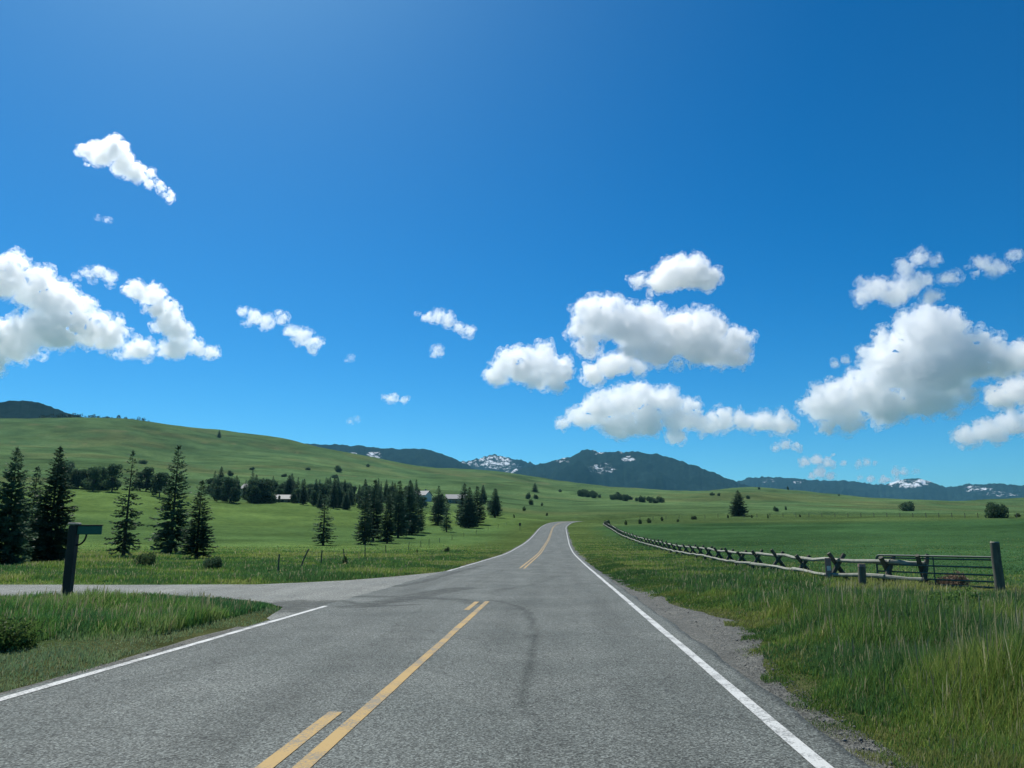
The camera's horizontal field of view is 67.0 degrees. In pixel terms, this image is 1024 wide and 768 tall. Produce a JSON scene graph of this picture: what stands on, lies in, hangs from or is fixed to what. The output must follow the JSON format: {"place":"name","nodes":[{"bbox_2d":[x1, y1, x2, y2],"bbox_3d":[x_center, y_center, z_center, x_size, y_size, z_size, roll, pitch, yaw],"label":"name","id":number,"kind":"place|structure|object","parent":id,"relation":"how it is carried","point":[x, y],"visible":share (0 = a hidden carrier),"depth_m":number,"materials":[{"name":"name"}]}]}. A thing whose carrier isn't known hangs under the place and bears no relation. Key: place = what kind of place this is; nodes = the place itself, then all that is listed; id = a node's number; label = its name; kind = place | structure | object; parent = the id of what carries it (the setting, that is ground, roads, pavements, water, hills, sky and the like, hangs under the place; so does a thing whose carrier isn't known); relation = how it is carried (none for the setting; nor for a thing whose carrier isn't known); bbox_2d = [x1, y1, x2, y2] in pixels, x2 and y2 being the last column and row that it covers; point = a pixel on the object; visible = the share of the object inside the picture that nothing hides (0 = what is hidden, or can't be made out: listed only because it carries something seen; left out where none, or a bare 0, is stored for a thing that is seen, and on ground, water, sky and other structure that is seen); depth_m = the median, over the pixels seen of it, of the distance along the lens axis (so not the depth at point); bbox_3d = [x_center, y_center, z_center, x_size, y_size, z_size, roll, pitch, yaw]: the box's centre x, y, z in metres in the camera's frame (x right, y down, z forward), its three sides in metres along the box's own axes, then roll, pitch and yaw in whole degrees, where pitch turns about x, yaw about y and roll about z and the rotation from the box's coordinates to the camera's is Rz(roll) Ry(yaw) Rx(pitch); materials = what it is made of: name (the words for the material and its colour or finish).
{"place":"outdoors","nodes":[
{"label":"outdoors","id":0,"kind":"place"},
{"bbox_2d":[0,400,85,418],"bbox_3d":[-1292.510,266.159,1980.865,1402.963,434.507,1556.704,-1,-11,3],"label":"mountain","id":1,"kind":"structure","parent":0,"point":[23,409],"depth_m":1924.50,"materials":[{"name":"green plant"}]},
{"bbox_2d":[0,571,443,619],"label":"side road","id":2,"kind":"structure","parent":0,"point":[290,598],"depth_m":23.02,"materials":[{"name":"grey asphalt"}]},
{"bbox_2d":[307,443,473,468],"bbox_3d":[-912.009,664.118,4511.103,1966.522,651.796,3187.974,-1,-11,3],"label":"mountain","id":3,"kind":"structure","parent":0,"point":[422,457],"depth_m":4415.26,"materials":[{"name":"stone"}]},
{"bbox_2d":[0,521,871,767],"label":"road","id":4,"kind":"structure","parent":0,"point":[556,653],"depth_m":7.44,"materials":[{"name":"grey asphalt"}]},
{"bbox_2d":[0,627,241,694],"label":"road shoulder","id":5,"kind":"object","parent":4,"relation":"attached to","point":[158,650],"visible":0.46,"depth_m":10.46},
{"bbox_2d":[0,606,325,700],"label":"edge line","id":6,"kind":"object","parent":4,"relation":"on","point":[75,677],"visible":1,"depth_m":9.38,"materials":[{"name":"white paint"}]},
{"bbox_2d":[255,711,341,767],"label":"line","id":7,"kind":"object","parent":4,"relation":"on","point":[285,750],"visible":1,"depth_m":5.66,"materials":[{"name":"yellow paint"}]},
{"bbox_2d":[292,601,488,767],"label":"line","id":8,"kind":"object","parent":4,"relation":"on","point":[310,759],"visible":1,"depth_m":6.80,"materials":[{"name":"yellow paint"}]},
{"bbox_2d":[4,581,914,767],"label":"loose gravel","id":9,"kind":"structure","parent":4,"relation":"on","point":[845,740],"depth_m":7.53,"materials":[{"name":"grey gravel"}]},
{"bbox_2d":[448,524,545,570],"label":"edge line","id":10,"kind":"object","parent":4,"relation":"on","point":[497,556],"visible":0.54,"depth_m":65.86,"materials":[{"name":"white paint"}]},
{"bbox_2d":[461,528,538,566],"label":"road shoulder","id":11,"kind":"object","parent":4,"relation":"attached to","point":[508,551],"visible":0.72,"depth_m":99.15},
{"bbox_2d":[523,522,562,568],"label":"line","id":12,"kind":"object","parent":4,"relation":"on","point":[540,553],"visible":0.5,"depth_m":68.95,"materials":[{"name":"yellow paint"}]},
{"bbox_2d":[520,521,568,567],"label":"line","id":13,"kind":"object","parent":4,"relation":"on","point":[539,551],"visible":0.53,"depth_m":80.62,"materials":[{"name":"yellow paint"}]},
{"bbox_2d":[566,523,833,767],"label":"edge line","id":14,"kind":"object","parent":4,"relation":"on","point":[811,756],"visible":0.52,"depth_m":7.07,"materials":[{"name":"white paint"}]},
{"bbox_2d":[567,529,922,767],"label":"road shoulder","id":15,"kind":"object","parent":4,"relation":"attached to","point":[700,632],"visible":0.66,"depth_m":10.97},
{"bbox_2d":[461,454,535,472],"bbox_3d":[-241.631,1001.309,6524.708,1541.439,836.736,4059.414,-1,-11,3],"label":"mountain","id":16,"kind":"structure","parent":0,"point":[494,462],"depth_m":6450.19,"materials":[{"name":"white snow"}]},
{"bbox_2d":[0,418,1023,766],"bbox_3d":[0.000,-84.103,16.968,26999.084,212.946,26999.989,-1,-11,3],"label":"ground","id":17,"kind":"structure","parent":0,"point":[242,522],"depth_m":282.65,"materials":[{"name":"green plant"}]},
{"bbox_2d":[0,445,37,564],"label":"spruce tree","id":18,"kind":"object","parent":17,"relation":"on","point":[13,542],"visible":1,"depth_m":44.36,"materials":[{"name":"green plant"}]},
{"bbox_2d":[0,615,44,651],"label":"bush","id":19,"kind":"object","parent":17,"relation":"on","point":[13,635],"visible":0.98,"depth_m":10.34,"materials":[{"name":"green plant"}]},
{"bbox_2d":[16,465,44,555],"bbox_3d":[-37.462,9.963,60.278,3.249,7.297,2.909,-3,-12,14],"label":"spruce tree","id":20,"kind":"object","parent":17,"relation":"on","point":[34,485],"visible":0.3,"depth_m":60.44,"materials":[{"name":"green plant"}]},
{"bbox_2d":[21,447,78,561],"bbox_3d":[-29.567,7.757,49.737,3.668,7.764,3.832,-9,-15,38],"label":"spruce tree","id":21,"kind":"object","parent":17,"relation":"on","point":[49,542],"visible":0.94,"depth_m":49.28,"materials":[{"name":"green plant"}]},
{"bbox_2d":[51,462,72,483],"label":"broadleaf tree","id":22,"kind":"object","parent":17,"relation":"on","point":[70,469],"visible":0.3,"depth_m":275.90,"materials":[{"name":"green plant"}]},
{"bbox_2d":[70,468,87,487],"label":"broadleaf tree","id":23,"kind":"object","parent":17,"relation":"on","point":[77,475],"visible":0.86,"depth_m":277.78,"materials":[{"name":"green plant"}]},
{"bbox_2d":[62,523,102,595],"bbox_3d":[-10.187,4.383,18.303,0.800,2.168,0.230,0,-11,0],"label":"mailbox","id":24,"kind":"object","parent":17,"relation":"on","point":[75,530],"visible":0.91,"depth_m":18.34,"materials":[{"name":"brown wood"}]},
{"bbox_2d":[83,467,103,490],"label":"broadleaf tree","id":25,"kind":"object","parent":17,"relation":"on","point":[95,475],"visible":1,"depth_m":266.02,"materials":[{"name":"green plant"}]},
{"bbox_2d":[39,413,149,421],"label":"distant wood","id":26,"kind":"object","parent":17,"relation":"on","point":[78,416],"visible":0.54,"depth_m":1216.32,"materials":[{"name":"green plant"}]},
{"bbox_2d":[81,466,110,489],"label":"broadleaf tree","id":27,"kind":"object","parent":17,"relation":"on","point":[103,474],"visible":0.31,"depth_m":275.24,"materials":[{"name":"green plant"}]},
{"bbox_2d":[103,463,123,491],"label":"broadleaf tree","id":28,"kind":"object","parent":17,"relation":"on","point":[113,474],"visible":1,"depth_m":269.81,"materials":[{"name":"green plant"}]},
{"bbox_2d":[103,449,145,555],"bbox_3d":[-30.314,9.486,60.942,2.924,8.754,2.952,5,-12,-22],"label":"spruce tree","id":29,"kind":"object","parent":17,"relation":"on","point":[126,539],"visible":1,"depth_m":60.60,"materials":[{"name":"green plant"}]},
{"bbox_2d":[131,471,148,490],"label":"broadleaf tree","id":30,"kind":"object","parent":17,"relation":"on","point":[140,476],"visible":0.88,"depth_m":295.04,"materials":[{"name":"green plant"}]},
{"bbox_2d":[0,583,281,691],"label":"verge grass","id":31,"kind":"structure","parent":17,"relation":"on","point":[95,614],"depth_m":12.57,"materials":[{"name":"green plant"}]},
{"bbox_2d":[132,551,155,565],"bbox_3d":[-19.204,9.274,40.585,1.243,1.037,1.055,-7,-13,29],"label":"bush","id":32,"kind":"object","parent":17,"relation":"on","point":[147,559],"visible":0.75,"depth_m":40.43,"materials":[{"name":"green plant"}]},
{"bbox_2d":[141,467,153,490],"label":"broadleaf tree","id":33,"kind":"object","parent":17,"relation":"on","point":[148,471],"visible":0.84,"depth_m":298.06,"materials":[{"name":"green plant"}]},
{"bbox_2d":[149,472,171,496],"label":"broadleaf tree","id":34,"kind":"object","parent":17,"relation":"on","point":[158,482],"visible":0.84,"depth_m":273.81,"materials":[{"name":"green plant"}]},
{"bbox_2d":[144,444,193,553],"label":"spruce tree","id":35,"kind":"object","parent":17,"relation":"on","point":[169,533],"visible":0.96,"depth_m":74.35,"materials":[{"name":"green plant"}]},
{"bbox_2d":[178,481,218,558],"bbox_3d":[-23.467,10.176,57.933,2.796,6.067,3.122,-6,-13,26],"label":"spruce tree","id":36,"kind":"object","parent":17,"relation":"on","point":[195,532],"visible":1,"depth_m":57.52,"materials":[{"name":"green plant"}]},
{"bbox_2d":[202,478,214,493],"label":"broadleaf tree","id":37,"kind":"object","parent":17,"relation":"on","point":[209,481],"visible":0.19,"depth_m":363.42,"materials":[{"name":"green plant"}]},
{"bbox_2d":[202,556,222,568],"bbox_3d":[-14.411,8.672,37.291,0.969,0.806,1.142,2,-12,-12],"label":"bush","id":38,"kind":"object","parent":17,"relation":"on","point":[213,562],"visible":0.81,"depth_m":37.11,"materials":[{"name":"green plant"}]},
{"bbox_2d":[212,486,221,501],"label":"broadleaf tree","id":39,"kind":"object","parent":17,"relation":"on","point":[217,491],"visible":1,"depth_m":291.85,"materials":[{"name":"green plant"}]},
{"bbox_2d":[208,476,227,496],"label":"broadleaf tree","id":40,"kind":"object","parent":17,"relation":"on","point":[218,480],"visible":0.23,"depth_m":330.31,"materials":[{"name":"green plant"}]},
{"bbox_2d":[220,491,229,501],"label":"spruce tree","id":41,"kind":"object","parent":17,"relation":"on","point":[224,498],"visible":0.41,"depth_m":303.99,"materials":[{"name":"green plant"}]},
{"bbox_2d":[220,477,242,502],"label":"broadleaf tree","id":42,"kind":"object","parent":17,"relation":"on","point":[228,484],"visible":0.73,"depth_m":295.60,"materials":[{"name":"green plant"}]},
{"bbox_2d":[229,487,239,503],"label":"broadleaf tree","id":43,"kind":"object","parent":17,"relation":"on","point":[234,499],"visible":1,"depth_m":289.36,"materials":[{"name":"green plant"}]},
{"bbox_2d":[245,479,264,502],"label":"broadleaf tree","id":44,"kind":"object","parent":17,"relation":"on","point":[252,482],"visible":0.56,"depth_m":308.16,"materials":[{"name":"green plant"}]},
{"bbox_2d":[249,485,260,502],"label":"broadleaf tree","id":45,"kind":"object","parent":17,"relation":"on","point":[256,497],"visible":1,"depth_m":304.01,"materials":[{"name":"green plant"}]},
{"bbox_2d":[0,540,512,584],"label":"meadow grass","id":46,"kind":"structure","parent":17,"relation":"on","point":[93,566],"depth_m":39.13,"materials":[{"name":"green plant"}]},
{"bbox_2d":[251,480,276,502],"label":"broadleaf tree","id":47,"kind":"object","parent":17,"relation":"on","point":[268,496],"visible":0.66,"depth_m":310.79,"materials":[{"name":"green plant"}]},
{"bbox_2d":[274,488,283,494],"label":"broadleaf tree","id":48,"kind":"object","parent":17,"relation":"on","point":[279,490],"visible":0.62,"depth_m":336.11,"materials":[{"name":"green plant"}]},
{"bbox_2d":[276,495,295,502],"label":"farm house","id":49,"kind":"structure","parent":17,"relation":"on","point":[284,498],"depth_m":325.17,"materials":[{"name":"beige"}]},
{"bbox_2d":[282,476,294,494],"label":"spruce tree","id":50,"kind":"object","parent":17,"relation":"on","point":[287,489],"visible":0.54,"depth_m":345.80,"materials":[{"name":"green plant"}]},
{"bbox_2d":[289,492,297,502],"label":"broadleaf tree","id":51,"kind":"object","parent":17,"relation":"on","point":[293,496],"visible":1,"depth_m":318.18,"materials":[{"name":"green plant"}]},
{"bbox_2d":[292,488,303,502],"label":"broadleaf tree","id":52,"kind":"object","parent":17,"relation":"on","point":[297,490],"visible":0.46,"depth_m":324.06,"materials":[{"name":"green plant"}]},
{"bbox_2d":[298,479,307,504],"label":"spruce tree","id":53,"kind":"object","parent":17,"relation":"on","point":[302,499],"visible":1,"depth_m":309.00,"materials":[{"name":"green plant"}]},
{"bbox_2d":[306,487,317,501],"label":"broadleaf tree","id":54,"kind":"object","parent":17,"relation":"on","point":[309,491],"visible":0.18,"depth_m":344.22,"materials":[{"name":"green plant"}]},
{"bbox_2d":[309,490,318,505],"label":"broadleaf tree","id":55,"kind":"object","parent":17,"relation":"on","point":[315,499],"visible":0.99,"depth_m":302.45,"materials":[{"name":"green plant"}]},
{"bbox_2d":[309,479,321,504],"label":"spruce tree","id":56,"kind":"object","parent":17,"relation":"on","point":[316,487],"visible":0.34,"depth_m":312.54,"materials":[{"name":"green plant"}]},
{"bbox_2d":[317,492,323,507],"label":"spruce tree","id":57,"kind":"object","parent":17,"relation":"on","point":[320,504],"visible":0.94,"depth_m":291.26,"materials":[{"name":"green plant"}]},
{"bbox_2d":[310,495,337,544],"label":"spruce tree","id":58,"kind":"object","parent":17,"relation":"on","point":[323,538],"visible":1,"depth_m":113.05,"materials":[{"name":"green plant"}]},
{"bbox_2d":[318,483,331,503],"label":"broadleaf tree","id":59,"kind":"object","parent":17,"relation":"on","point":[324,488],"visible":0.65,"depth_m":319.59,"materials":[{"name":"green plant"}]},
{"bbox_2d":[328,477,338,508],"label":"spruce tree","id":60,"kind":"object","parent":17,"relation":"on","point":[333,500],"visible":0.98,"depth_m":295.88,"materials":[{"name":"green plant"}]},
{"bbox_2d":[326,487,341,506],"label":"broadleaf tree","id":61,"kind":"object","parent":17,"relation":"on","point":[330,493],"visible":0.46,"depth_m":305.84,"materials":[{"name":"green plant"}]},
{"bbox_2d":[340,491,351,509],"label":"spruce tree","id":62,"kind":"object","parent":17,"relation":"on","point":[345,505],"visible":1,"depth_m":295.58,"materials":[{"name":"green plant"}]},
{"bbox_2d":[341,482,353,491],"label":"broadleaf tree","id":63,"kind":"object","parent":17,"relation":"on","point":[349,485],"visible":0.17,"depth_m":383.51,"materials":[{"name":"green plant"}]},
{"bbox_2d":[348,488,353,505],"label":"spruce tree","id":64,"kind":"object","parent":17,"relation":"on","point":[350,495],"visible":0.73,"depth_m":324.86,"materials":[{"name":"green plant"}]},
{"bbox_2d":[351,486,376,543],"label":"spruce tree","id":65,"kind":"object","parent":17,"relation":"on","point":[362,537],"visible":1,"depth_m":119.45,"materials":[{"name":"green plant"}]},
{"bbox_2d":[356,489,373,507],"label":"broadleaf tree","id":66,"kind":"object","parent":17,"relation":"on","point":[358,502],"visible":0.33,"depth_m":309.98,"materials":[{"name":"green plant"}]},
{"bbox_2d":[365,480,384,540],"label":"spruce tree","id":67,"kind":"object","parent":17,"relation":"on","point":[378,512],"visible":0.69,"depth_m":135.17,"materials":[{"name":"green plant"}]},
{"bbox_2d":[375,488,384,511],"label":"spruce tree","id":68,"kind":"object","parent":17,"relation":"on","point":[380,499],"visible":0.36,"depth_m":293.79,"materials":[{"name":"green plant"}]},
{"bbox_2d":[382,479,389,501],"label":"spruce tree","id":69,"kind":"object","parent":17,"relation":"on","point":[385,489],"visible":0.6,"depth_m":363.89,"materials":[{"name":"green plant"}]},
{"bbox_2d":[377,488,396,542],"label":"spruce tree","id":70,"kind":"object","parent":17,"relation":"on","point":[385,534],"visible":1,"depth_m":124.98,"materials":[{"name":"green plant"}]},
{"bbox_2d":[277,522,506,571],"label":"wire fence","id":71,"kind":"object","parent":17,"relation":"on","point":[339,550],"visible":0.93,"depth_m":46.17,"materials":[{"name":"metal"}]},
{"bbox_2d":[387,483,399,511],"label":"spruce tree","id":72,"kind":"object","parent":17,"relation":"on","point":[395,488],"visible":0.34,"depth_m":295.26,"materials":[{"name":"green plant"}]},
{"bbox_2d":[385,481,411,537],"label":"spruce tree","id":73,"kind":"object","parent":17,"relation":"on","point":[400,516],"visible":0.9,"depth_m":151.24,"materials":[{"name":"green plant"}]},
{"bbox_2d":[402,480,422,534],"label":"spruce tree","id":74,"kind":"object","parent":17,"relation":"on","point":[413,519],"visible":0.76,"depth_m":164.61,"materials":[{"name":"green plant"}]},
{"bbox_2d":[412,480,418,501],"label":"spruce tree","id":75,"kind":"object","parent":17,"relation":"on","point":[416,487],"visible":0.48,"depth_m":369.21,"materials":[{"name":"green plant"}]},
{"bbox_2d":[414,489,426,531],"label":"spruce tree","id":76,"kind":"object","parent":17,"relation":"on","point":[421,510],"visible":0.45,"depth_m":175.14,"materials":[{"name":"green plant"}]},
{"bbox_2d":[419,497,427,506],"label":"broadleaf tree","id":77,"kind":"object","parent":17,"relation":"on","point":[425,503],"visible":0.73,"depth_m":342.58,"materials":[{"name":"green plant"}]},
{"bbox_2d":[416,489,432,500],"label":"farm house","id":78,"kind":"structure","parent":17,"relation":"on","point":[428,495],"depth_m":411.61,"materials":[{"name":"white"}]},
{"bbox_2d":[428,486,445,524],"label":"spruce tree","id":79,"kind":"object","parent":17,"relation":"on","point":[437,518],"visible":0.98,"depth_m":215.91,"materials":[{"name":"green plant"}]},
{"bbox_2d":[431,496,450,513],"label":"broadleaf tree","id":80,"kind":"object","parent":17,"relation":"on","point":[444,498],"visible":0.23,"depth_m":297.71,"materials":[{"name":"green plant"}]},
{"bbox_2d":[440,500,452,531],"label":"spruce tree","id":81,"kind":"object","parent":17,"relation":"on","point":[445,525],"visible":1,"depth_m":178.05,"materials":[{"name":"green plant"}]},
{"bbox_2d":[445,494,466,503],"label":"farm house","id":82,"kind":"structure","parent":17,"relation":"on","point":[452,498],"depth_m":396.47,"materials":[{"name":"beige"}]},
{"bbox_2d":[452,483,474,524],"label":"spruce tree","id":83,"kind":"object","parent":17,"relation":"on","point":[461,498],"visible":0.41,"depth_m":217.34,"materials":[{"name":"green plant"}]},
{"bbox_2d":[455,487,479,527],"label":"spruce tree","id":84,"kind":"object","parent":17,"relation":"on","point":[469,517],"visible":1,"depth_m":200.22,"materials":[{"name":"green plant"}]},
{"bbox_2d":[471,486,486,523],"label":"spruce tree","id":85,"kind":"object","parent":17,"relation":"on","point":[479,504],"visible":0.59,"depth_m":220.05,"materials":[{"name":"green plant"}]},
{"bbox_2d":[480,485,487,503],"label":"spruce tree","id":86,"kind":"object","parent":17,"relation":"on","point":[484,497],"visible":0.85,"depth_m":411.44,"materials":[{"name":"green plant"}]},
{"bbox_2d":[487,489,502,517],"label":"spruce tree","id":87,"kind":"object","parent":17,"relation":"on","point":[496,510],"visible":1,"depth_m":270.87,"materials":[{"name":"green plant"}]},
{"bbox_2d":[728,490,748,515],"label":"conifer tree","id":88,"kind":"object","parent":17,"relation":"on","point":[737,509],"visible":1,"depth_m":277.87,"materials":[{"name":"green plant"}]},
{"bbox_2d":[603,520,929,583],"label":"rail fence","id":89,"kind":"object","parent":17,"relation":"on","point":[837,562],"visible":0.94,"depth_m":34.65,"materials":[{"name":"grey wood"}]},
{"bbox_2d":[824,558,831,578],"bbox_3d":[11.850,6.938,28.932,0.270,0.840,0.052,3,-12,-16],"label":"fence post","id":90,"kind":"object","parent":89,"relation":"attached to","point":[828,568],"visible":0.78,"depth_m":28.93,"materials":[{"name":"grey wood"}]},
{"bbox_2d":[875,554,994,588],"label":"field gate","id":91,"kind":"structure","parent":89,"relation":"attached to","point":[932,559],"depth_m":25.52,"materials":[{"name":"grey metal"}]},
{"bbox_2d":[571,528,1023,767],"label":"verge grass","id":92,"kind":"structure","parent":17,"relation":"on","point":[962,658],"depth_m":9.91,"materials":[{"name":"green plant"}]},
{"bbox_2d":[858,564,866,585],"bbox_3d":[11.542,6.432,25.444,0.253,1.000,0.249,-1,-11,3],"label":"fence post","id":93,"kind":"object","parent":17,"relation":"on","point":[861,573],"visible":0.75,"depth_m":25.40,"materials":[{"name":"grey wood"}]},
{"bbox_2d":[898,501,914,510],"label":"bush","id":94,"kind":"object","parent":17,"relation":"on","point":[908,506],"visible":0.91,"depth_m":400.72,"materials":[{"name":"green plant"}]},
{"bbox_2d":[934,570,969,587],"bbox_3d":[14.721,6.556,25.779,1.069,0.701,1.038,2,-12,-10],"label":"brush heap","id":95,"kind":"object","parent":17,"relation":"on","point":[958,577],"visible":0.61,"depth_m":25.59,"materials":[{"name":"brown plant"}]},
{"bbox_2d":[929,586,993,607],"bbox_3d":[8.502,4.184,14.549,1.198,0.771,1.234,2,-12,-10],"label":"weed clump","id":96,"kind":"object","parent":17,"relation":"on","point":[975,595],"visible":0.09,"depth_m":14.63,"materials":[{"name":"green plant"}]},
{"bbox_2d":[984,501,1008,517],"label":"bush","id":97,"kind":"object","parent":17,"relation":"on","point":[996,511],"visible":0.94,"depth_m":192.09,"materials":[{"name":"green plant"}]},
{"bbox_2d":[990,542,1004,590],"bbox_3d":[14.886,5.795,23.666,0.293,1.902,0.295,-1,-11,3],"label":"gate post","id":98,"kind":"object","parent":17,"relation":"on","point":[998,573],"visible":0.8,"depth_m":23.63,"materials":[{"name":"grey wood"}]},
{"bbox_2d":[0,0,1023,486],"label":"sky","id":99,"kind":"structure","parent":0,"point":[736,240],"materials":[{"name":"blue"}]},
{"bbox_2d":[514,449,750,490],"bbox_3d":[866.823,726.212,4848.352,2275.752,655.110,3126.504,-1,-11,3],"label":"mountain","id":100,"kind":"structure","parent":0,"point":[633,469],"depth_m":4563.86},
{"bbox_2d":[737,476,1023,500],"bbox_3d":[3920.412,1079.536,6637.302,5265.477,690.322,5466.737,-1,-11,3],"label":"mountain","id":101,"kind":"structure","parent":0,"point":[916,489],"depth_m":6453.95,"materials":[{"name":"blue stone"}]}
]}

